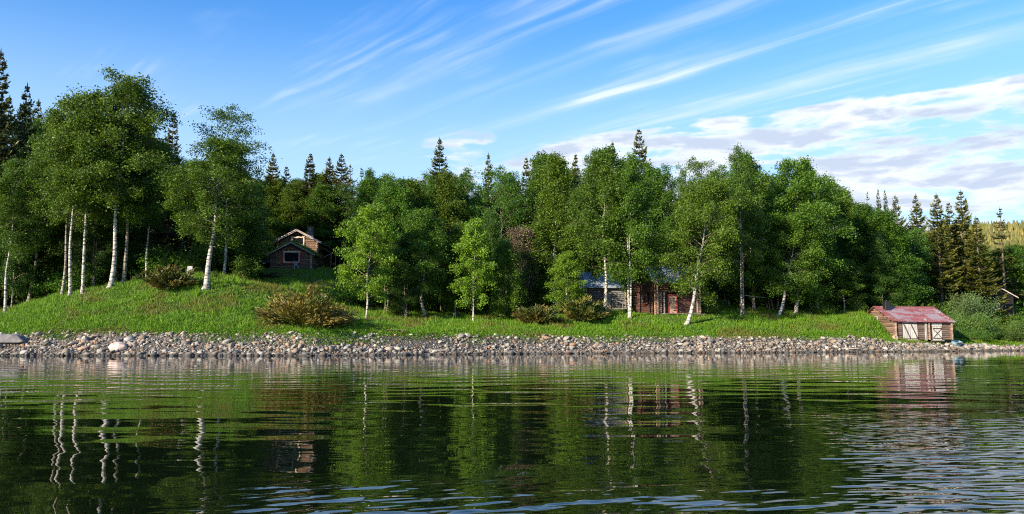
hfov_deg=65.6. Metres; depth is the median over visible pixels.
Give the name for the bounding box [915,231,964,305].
birch tree
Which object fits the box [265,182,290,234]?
birch tree
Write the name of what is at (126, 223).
birch tree
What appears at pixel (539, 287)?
birch tree
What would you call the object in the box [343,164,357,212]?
spruce tree
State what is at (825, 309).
shrub
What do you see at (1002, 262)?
spruce tree
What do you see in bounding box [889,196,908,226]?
spruce tree
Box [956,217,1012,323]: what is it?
spruce tree
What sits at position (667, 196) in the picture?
birch tree
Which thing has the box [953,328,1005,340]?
willow bush
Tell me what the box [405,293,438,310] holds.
undergrowth shrub
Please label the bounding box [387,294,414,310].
undergrowth shrub
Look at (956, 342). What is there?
boat
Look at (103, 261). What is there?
birch tree
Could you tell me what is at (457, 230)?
birch tree
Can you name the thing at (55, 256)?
birch tree
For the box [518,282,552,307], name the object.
undergrowth shrub
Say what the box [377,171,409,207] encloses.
birch tree
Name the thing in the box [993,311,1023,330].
undergrowth shrub
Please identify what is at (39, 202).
birch tree
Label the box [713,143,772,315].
birch tree
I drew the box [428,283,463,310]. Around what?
undergrowth shrub
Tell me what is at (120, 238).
birch tree
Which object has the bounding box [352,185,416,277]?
birch tree
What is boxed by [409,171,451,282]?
birch tree
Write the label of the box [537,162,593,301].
birch tree
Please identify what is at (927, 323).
boathouse
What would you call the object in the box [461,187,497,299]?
birch tree
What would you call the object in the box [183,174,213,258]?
wood tree
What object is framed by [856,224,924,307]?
birch tree
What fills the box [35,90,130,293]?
birch tree
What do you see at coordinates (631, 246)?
birch tree
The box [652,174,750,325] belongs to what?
birch tree
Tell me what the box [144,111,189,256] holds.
spruce tree
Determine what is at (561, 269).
birch tree
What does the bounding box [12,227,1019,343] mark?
ground
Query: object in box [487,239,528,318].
birch tree
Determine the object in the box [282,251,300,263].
window
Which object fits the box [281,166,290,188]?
spruce tree
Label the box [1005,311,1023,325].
undergrowth shrub
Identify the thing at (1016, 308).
undergrowth shrub
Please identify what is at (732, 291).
birch tree
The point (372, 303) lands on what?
undergrowth shrub
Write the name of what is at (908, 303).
undergrowth shrub
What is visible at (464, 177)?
birch tree
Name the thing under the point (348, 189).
birch tree
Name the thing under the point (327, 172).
spruce tree
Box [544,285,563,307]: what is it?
undergrowth shrub
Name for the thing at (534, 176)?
birch tree
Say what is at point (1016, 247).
birch tree
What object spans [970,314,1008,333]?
willow bush
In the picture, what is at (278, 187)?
birch tree
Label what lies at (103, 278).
undergrowth shrub
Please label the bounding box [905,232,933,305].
birch tree
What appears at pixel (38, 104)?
wood tree
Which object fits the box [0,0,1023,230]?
sky
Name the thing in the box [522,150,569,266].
birch tree
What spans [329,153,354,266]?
spruce tree
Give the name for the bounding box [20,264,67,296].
undergrowth shrub
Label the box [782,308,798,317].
shrub
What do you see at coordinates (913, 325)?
door
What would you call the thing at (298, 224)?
birch tree
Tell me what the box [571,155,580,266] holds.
spruce tree
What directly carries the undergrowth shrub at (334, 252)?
on the ground at (608, 310)
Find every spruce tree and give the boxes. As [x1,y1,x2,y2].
[0,50,30,306]
[0,82,49,304]
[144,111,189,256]
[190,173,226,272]
[262,152,282,250]
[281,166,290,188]
[293,153,321,238]
[319,156,336,189]
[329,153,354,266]
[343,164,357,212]
[357,168,364,274]
[427,137,458,272]
[475,152,497,292]
[519,158,530,222]
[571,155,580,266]
[629,130,655,289]
[875,190,881,210]
[883,191,887,211]
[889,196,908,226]
[907,194,928,234]
[915,194,968,308]
[932,203,976,306]
[944,190,991,299]
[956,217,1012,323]
[989,209,1023,299]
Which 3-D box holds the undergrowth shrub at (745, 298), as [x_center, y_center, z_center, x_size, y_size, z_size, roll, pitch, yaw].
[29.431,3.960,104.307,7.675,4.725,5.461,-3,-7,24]
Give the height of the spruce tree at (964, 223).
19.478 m
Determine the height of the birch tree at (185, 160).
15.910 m
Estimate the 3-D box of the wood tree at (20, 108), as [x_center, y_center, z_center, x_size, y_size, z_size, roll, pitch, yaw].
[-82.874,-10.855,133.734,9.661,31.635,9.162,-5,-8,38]
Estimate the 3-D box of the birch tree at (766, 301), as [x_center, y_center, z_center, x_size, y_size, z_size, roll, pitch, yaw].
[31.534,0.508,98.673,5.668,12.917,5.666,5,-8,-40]
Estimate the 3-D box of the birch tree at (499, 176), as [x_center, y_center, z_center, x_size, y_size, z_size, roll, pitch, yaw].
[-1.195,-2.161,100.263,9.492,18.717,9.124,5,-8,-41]
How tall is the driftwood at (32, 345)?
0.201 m
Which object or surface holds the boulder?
on the stone bank
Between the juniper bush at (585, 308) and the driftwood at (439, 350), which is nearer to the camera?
the driftwood at (439, 350)
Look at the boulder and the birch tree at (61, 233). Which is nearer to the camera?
the boulder
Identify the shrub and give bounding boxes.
[1,283,40,303]
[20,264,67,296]
[27,263,55,297]
[37,257,67,291]
[45,265,102,291]
[73,269,99,288]
[73,270,120,285]
[103,260,139,280]
[117,257,141,281]
[120,244,169,277]
[128,244,183,278]
[152,257,184,273]
[165,239,225,273]
[176,243,233,273]
[192,244,232,273]
[210,270,219,277]
[228,252,262,279]
[322,240,341,261]
[328,280,373,302]
[331,245,347,267]
[347,282,389,307]
[386,304,407,314]
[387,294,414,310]
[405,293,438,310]
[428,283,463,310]
[434,292,486,312]
[475,292,500,310]
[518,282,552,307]
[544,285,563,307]
[701,302,721,314]
[708,297,732,310]
[719,290,749,302]
[769,291,808,305]
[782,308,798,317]
[809,301,840,314]
[832,288,852,305]
[838,300,868,311]
[865,297,944,311]
[866,294,909,308]
[921,295,949,313]
[935,301,966,314]
[985,311,1009,327]
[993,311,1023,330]
[996,302,1023,321]
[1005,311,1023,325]
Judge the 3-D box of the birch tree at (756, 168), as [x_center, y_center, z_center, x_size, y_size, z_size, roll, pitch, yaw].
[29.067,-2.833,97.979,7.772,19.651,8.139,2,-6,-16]
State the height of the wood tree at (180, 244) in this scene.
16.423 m
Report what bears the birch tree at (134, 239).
on the ground at (608, 310)
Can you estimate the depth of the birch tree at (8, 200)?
86.01 m
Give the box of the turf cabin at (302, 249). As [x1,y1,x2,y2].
[266,227,339,268]
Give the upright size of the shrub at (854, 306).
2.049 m
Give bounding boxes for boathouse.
[868,301,955,340]
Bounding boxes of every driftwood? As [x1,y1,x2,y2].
[25,345,39,346]
[427,349,450,350]
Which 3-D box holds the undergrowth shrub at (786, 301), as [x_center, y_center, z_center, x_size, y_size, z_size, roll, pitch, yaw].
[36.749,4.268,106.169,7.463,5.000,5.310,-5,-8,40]
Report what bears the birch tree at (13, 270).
on the ground at (608, 310)
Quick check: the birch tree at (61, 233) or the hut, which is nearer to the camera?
the birch tree at (61, 233)
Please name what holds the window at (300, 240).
in the turf cabin at (302, 249)
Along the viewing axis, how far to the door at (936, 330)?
90.26 m
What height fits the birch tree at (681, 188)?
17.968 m
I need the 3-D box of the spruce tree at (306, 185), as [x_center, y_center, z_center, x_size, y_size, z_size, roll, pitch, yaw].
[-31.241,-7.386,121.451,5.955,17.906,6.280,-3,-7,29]
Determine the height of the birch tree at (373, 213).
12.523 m
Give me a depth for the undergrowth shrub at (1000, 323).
105.53 m
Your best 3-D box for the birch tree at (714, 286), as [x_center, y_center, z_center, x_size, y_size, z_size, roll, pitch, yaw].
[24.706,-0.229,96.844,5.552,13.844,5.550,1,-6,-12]
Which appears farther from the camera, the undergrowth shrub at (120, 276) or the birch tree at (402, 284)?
the undergrowth shrub at (120, 276)
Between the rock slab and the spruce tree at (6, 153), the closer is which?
the rock slab
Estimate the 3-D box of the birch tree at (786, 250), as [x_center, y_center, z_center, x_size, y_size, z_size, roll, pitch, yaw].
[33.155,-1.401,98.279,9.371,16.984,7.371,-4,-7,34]
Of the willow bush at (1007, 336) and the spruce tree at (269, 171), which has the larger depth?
the spruce tree at (269, 171)
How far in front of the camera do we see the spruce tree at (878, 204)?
149.81 m
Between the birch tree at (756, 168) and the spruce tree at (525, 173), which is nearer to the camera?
the birch tree at (756, 168)
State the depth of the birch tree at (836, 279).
96.56 m
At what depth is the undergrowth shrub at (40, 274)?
95.96 m
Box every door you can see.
[603,292,610,307]
[669,296,676,312]
[902,322,910,339]
[910,322,917,339]
[932,326,941,339]
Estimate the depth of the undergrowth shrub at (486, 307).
96.22 m
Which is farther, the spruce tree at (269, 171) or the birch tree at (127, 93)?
the spruce tree at (269, 171)
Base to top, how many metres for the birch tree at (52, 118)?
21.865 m
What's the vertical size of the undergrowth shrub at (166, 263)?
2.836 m
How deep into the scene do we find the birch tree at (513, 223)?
106.54 m
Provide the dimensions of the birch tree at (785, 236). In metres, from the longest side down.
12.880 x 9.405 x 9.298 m
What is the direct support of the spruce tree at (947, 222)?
on the ground at (608, 310)
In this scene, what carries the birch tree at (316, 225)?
on the ground at (608, 310)
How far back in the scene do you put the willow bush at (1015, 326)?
100.67 m
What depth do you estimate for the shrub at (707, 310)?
90.50 m
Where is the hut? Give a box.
[982,288,1018,317]
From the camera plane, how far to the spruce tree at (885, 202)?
151.83 m
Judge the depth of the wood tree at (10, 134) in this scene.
128.18 m
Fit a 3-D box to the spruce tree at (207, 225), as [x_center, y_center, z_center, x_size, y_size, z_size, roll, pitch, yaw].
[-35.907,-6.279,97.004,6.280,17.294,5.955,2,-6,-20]
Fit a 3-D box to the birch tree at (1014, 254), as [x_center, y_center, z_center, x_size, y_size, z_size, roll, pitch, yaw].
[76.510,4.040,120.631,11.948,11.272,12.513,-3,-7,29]
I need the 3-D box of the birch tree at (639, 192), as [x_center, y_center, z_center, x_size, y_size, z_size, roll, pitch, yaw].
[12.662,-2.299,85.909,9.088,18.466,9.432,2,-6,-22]
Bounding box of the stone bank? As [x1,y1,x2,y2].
[0,329,1023,355]
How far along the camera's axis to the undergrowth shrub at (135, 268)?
96.46 m
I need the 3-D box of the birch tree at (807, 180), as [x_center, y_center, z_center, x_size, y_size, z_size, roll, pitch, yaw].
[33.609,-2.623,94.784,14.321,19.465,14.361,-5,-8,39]
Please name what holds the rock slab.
on the stone bank
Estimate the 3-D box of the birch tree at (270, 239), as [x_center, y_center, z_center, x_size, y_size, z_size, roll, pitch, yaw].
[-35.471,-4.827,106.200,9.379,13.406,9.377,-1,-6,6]
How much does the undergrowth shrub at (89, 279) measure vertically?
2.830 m
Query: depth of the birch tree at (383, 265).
95.07 m
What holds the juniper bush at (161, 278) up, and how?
on the ground at (608, 310)
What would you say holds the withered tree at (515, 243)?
on the ground at (608, 310)
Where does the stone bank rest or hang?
on the ground at (608, 310)
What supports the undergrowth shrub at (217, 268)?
on the ground at (608, 310)
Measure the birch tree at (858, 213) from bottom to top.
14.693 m
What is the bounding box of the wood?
[922,220,1023,256]
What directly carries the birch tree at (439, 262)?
on the ground at (608, 310)
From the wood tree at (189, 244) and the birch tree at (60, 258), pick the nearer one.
the birch tree at (60, 258)
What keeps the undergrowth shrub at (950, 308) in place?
on the ground at (608, 310)
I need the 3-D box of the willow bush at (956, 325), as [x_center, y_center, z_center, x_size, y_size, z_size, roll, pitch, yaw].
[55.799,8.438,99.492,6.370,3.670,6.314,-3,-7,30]
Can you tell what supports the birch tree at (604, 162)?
on the ground at (608, 310)
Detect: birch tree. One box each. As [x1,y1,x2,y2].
[0,156,59,312]
[0,185,40,306]
[1,154,74,300]
[18,114,106,294]
[18,116,60,275]
[24,93,113,295]
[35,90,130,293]
[39,139,74,269]
[41,64,185,288]
[44,117,112,281]
[55,184,107,282]
[69,188,118,286]
[79,118,172,284]
[95,177,143,281]
[111,108,165,256]
[111,183,161,280]
[114,134,184,276]
[138,172,188,247]
[153,134,274,290]
[164,157,206,258]
[180,103,277,274]
[201,166,273,269]
[207,176,270,259]
[222,204,263,277]
[244,175,279,260]
[257,179,284,250]
[263,176,298,250]
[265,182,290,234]
[269,177,312,233]
[271,181,321,248]
[288,197,325,239]
[289,182,346,246]
[318,210,351,244]
[322,183,359,248]
[333,202,398,318]
[338,176,379,282]
[341,167,380,271]
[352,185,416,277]
[353,173,418,302]
[361,239,403,310]
[368,235,397,304]
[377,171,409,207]
[384,232,430,317]
[386,205,452,315]
[401,176,426,282]
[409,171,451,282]
[419,222,457,312]
[423,168,476,278]
[432,221,482,316]
[447,216,497,320]
[449,165,484,273]
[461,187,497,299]
[462,165,539,257]
[470,209,508,312]
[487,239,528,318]
[490,172,529,293]
[509,155,562,280]
[513,229,547,307]
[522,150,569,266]
[522,151,586,313]
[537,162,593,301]
[543,249,588,312]
[560,144,648,311]
[573,148,622,271]
[574,148,610,271]
[584,152,672,319]
[593,156,656,287]
[634,160,671,266]
[639,163,691,292]
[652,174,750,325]
[662,167,703,266]
[670,155,730,274]
[695,201,738,300]
[697,173,747,306]
[701,164,730,269]
[709,150,767,306]
[710,233,744,304]
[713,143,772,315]
[721,158,780,309]
[741,155,860,313]
[745,211,835,314]
[747,238,793,309]
[761,171,773,299]
[761,182,809,309]
[785,163,839,309]
[794,234,845,308]
[818,258,870,310]
[819,181,847,303]
[821,188,863,305]
[834,202,876,305]
[853,209,933,306]
[855,231,905,305]
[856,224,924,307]
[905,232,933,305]
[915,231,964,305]
[983,247,1023,313]
[1003,244,1023,270]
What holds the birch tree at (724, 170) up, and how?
on the ground at (608, 310)
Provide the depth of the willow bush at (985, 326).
98.22 m
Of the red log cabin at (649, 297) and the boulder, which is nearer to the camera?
the boulder
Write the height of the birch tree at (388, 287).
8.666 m
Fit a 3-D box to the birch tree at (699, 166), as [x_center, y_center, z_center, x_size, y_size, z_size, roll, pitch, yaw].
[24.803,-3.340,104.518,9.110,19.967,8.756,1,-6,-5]
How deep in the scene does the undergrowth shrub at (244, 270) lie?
88.93 m
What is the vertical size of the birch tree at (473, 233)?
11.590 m
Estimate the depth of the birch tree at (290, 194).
119.99 m
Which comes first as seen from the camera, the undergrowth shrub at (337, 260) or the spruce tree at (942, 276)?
the spruce tree at (942, 276)
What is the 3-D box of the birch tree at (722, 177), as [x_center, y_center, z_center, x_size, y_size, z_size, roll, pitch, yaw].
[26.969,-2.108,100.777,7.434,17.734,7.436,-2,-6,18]
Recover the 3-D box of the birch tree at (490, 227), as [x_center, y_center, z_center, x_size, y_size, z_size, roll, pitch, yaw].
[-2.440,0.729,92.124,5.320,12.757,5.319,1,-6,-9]
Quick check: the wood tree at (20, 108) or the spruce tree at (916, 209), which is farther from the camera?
the wood tree at (20, 108)
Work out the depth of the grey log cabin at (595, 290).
96.03 m
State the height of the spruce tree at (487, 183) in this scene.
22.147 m
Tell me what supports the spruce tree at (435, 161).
on the ground at (608, 310)
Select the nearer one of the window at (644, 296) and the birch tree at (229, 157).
the birch tree at (229, 157)
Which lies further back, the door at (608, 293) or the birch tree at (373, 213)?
the door at (608, 293)
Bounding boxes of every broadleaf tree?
[832,201,916,261]
[891,225,938,305]
[1012,268,1023,315]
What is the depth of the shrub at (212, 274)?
83.09 m
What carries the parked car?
on the ground at (608, 310)
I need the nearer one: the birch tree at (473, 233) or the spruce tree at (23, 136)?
the birch tree at (473, 233)
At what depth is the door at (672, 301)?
88.19 m
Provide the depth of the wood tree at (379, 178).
116.62 m
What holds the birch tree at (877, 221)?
on the ground at (608, 310)
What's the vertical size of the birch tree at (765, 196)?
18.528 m
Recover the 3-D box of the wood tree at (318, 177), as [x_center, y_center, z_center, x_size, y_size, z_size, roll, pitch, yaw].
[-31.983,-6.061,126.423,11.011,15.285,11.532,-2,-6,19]
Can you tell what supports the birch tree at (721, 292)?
on the ground at (608, 310)
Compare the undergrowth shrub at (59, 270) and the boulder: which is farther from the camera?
the undergrowth shrub at (59, 270)
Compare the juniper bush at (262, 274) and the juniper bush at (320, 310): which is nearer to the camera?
the juniper bush at (320, 310)
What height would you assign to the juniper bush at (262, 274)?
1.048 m
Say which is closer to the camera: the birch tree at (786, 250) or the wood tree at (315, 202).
the birch tree at (786, 250)
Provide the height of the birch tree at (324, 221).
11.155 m
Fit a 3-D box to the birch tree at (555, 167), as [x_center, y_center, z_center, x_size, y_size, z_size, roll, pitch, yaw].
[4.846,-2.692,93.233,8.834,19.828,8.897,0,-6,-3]
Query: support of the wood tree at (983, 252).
on the ground at (608, 310)
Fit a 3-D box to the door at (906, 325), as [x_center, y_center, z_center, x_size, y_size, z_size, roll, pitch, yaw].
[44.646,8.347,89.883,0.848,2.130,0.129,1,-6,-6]
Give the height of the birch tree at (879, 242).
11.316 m
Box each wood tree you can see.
[0,95,16,272]
[10,101,29,149]
[25,99,43,272]
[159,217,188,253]
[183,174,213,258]
[285,172,330,229]
[300,183,345,262]
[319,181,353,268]
[365,176,386,272]
[960,244,1012,293]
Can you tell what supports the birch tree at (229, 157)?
on the ground at (608, 310)
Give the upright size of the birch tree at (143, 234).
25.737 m
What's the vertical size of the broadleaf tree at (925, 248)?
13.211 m
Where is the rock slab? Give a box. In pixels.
[0,334,27,342]
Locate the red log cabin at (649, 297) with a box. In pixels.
[629,266,704,314]
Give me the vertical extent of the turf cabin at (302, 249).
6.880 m
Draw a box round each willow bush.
[942,290,986,322]
[945,312,982,336]
[950,311,996,336]
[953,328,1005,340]
[956,288,1005,325]
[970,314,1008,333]
[990,326,1023,340]
[1002,319,1023,341]
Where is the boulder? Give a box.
[108,342,126,350]
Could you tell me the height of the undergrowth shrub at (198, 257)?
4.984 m
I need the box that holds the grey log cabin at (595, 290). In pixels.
[568,272,626,308]
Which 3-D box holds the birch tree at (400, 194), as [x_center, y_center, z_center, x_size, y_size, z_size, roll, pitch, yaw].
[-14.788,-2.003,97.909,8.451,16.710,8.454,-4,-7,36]
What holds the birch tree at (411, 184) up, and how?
on the ground at (608, 310)
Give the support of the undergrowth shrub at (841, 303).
on the ground at (608, 310)
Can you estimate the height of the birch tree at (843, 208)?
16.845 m
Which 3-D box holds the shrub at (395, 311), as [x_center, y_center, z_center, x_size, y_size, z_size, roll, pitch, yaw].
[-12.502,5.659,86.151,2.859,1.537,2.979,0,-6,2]
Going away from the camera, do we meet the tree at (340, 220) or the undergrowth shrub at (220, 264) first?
the undergrowth shrub at (220, 264)
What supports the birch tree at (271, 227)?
on the ground at (608, 310)
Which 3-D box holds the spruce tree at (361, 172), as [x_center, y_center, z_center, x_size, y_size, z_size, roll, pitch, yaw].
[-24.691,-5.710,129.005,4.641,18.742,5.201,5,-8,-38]
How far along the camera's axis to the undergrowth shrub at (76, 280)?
89.35 m
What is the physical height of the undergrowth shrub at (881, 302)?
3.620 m
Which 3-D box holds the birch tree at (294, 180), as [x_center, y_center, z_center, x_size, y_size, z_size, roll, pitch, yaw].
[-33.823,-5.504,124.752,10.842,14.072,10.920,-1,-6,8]
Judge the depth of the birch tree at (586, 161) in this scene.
100.61 m
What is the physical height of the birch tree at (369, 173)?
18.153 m
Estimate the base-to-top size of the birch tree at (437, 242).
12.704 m
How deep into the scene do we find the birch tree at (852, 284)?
97.38 m
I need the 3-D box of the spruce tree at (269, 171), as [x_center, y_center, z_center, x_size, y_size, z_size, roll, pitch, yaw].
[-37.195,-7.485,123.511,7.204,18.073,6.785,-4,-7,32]
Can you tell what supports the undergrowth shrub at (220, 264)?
on the ground at (608, 310)
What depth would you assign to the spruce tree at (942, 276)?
108.06 m
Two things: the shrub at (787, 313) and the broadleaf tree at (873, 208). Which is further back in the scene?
the broadleaf tree at (873, 208)
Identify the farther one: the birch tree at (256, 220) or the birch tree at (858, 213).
the birch tree at (858, 213)
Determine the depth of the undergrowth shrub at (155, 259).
92.41 m
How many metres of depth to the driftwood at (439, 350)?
69.53 m
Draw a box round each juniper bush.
[133,264,202,289]
[226,271,280,277]
[244,281,360,327]
[511,303,563,323]
[553,295,613,321]
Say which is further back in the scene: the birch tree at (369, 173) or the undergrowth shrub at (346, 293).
the birch tree at (369, 173)
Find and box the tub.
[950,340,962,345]
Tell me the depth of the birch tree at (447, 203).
100.64 m
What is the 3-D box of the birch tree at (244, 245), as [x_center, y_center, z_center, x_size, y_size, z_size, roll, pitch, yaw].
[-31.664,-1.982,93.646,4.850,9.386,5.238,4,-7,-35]
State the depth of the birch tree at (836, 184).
113.57 m
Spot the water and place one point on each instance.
(805, 433)
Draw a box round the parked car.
[257,257,269,266]
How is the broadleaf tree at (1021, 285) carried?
on the ground at (608, 310)
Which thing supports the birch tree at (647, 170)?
on the ground at (608, 310)
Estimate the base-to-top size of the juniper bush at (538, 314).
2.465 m
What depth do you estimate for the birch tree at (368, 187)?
103.90 m
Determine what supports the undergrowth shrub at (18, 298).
on the ground at (608, 310)
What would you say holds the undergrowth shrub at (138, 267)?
on the ground at (608, 310)
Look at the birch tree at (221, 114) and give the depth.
91.27 m
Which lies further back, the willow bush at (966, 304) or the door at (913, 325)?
the willow bush at (966, 304)
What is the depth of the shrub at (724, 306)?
93.54 m
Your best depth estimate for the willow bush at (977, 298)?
105.05 m
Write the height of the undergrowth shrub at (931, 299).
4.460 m
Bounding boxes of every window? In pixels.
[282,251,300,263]
[291,236,304,244]
[642,294,647,304]
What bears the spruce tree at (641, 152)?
on the ground at (608, 310)
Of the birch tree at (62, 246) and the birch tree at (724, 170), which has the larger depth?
the birch tree at (724, 170)
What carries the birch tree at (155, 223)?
on the ground at (608, 310)
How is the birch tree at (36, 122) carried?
on the ground at (608, 310)
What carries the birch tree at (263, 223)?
on the ground at (608, 310)
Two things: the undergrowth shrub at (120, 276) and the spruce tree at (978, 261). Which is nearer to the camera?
the undergrowth shrub at (120, 276)
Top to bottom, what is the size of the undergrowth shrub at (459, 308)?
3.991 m
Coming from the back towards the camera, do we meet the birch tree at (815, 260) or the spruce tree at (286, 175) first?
the spruce tree at (286, 175)
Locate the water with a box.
[0,351,1023,513]
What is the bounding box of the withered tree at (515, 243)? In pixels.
[501,223,550,311]
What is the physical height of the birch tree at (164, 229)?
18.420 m
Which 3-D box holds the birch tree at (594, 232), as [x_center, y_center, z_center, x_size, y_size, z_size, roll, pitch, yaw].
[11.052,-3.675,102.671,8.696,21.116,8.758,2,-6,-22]

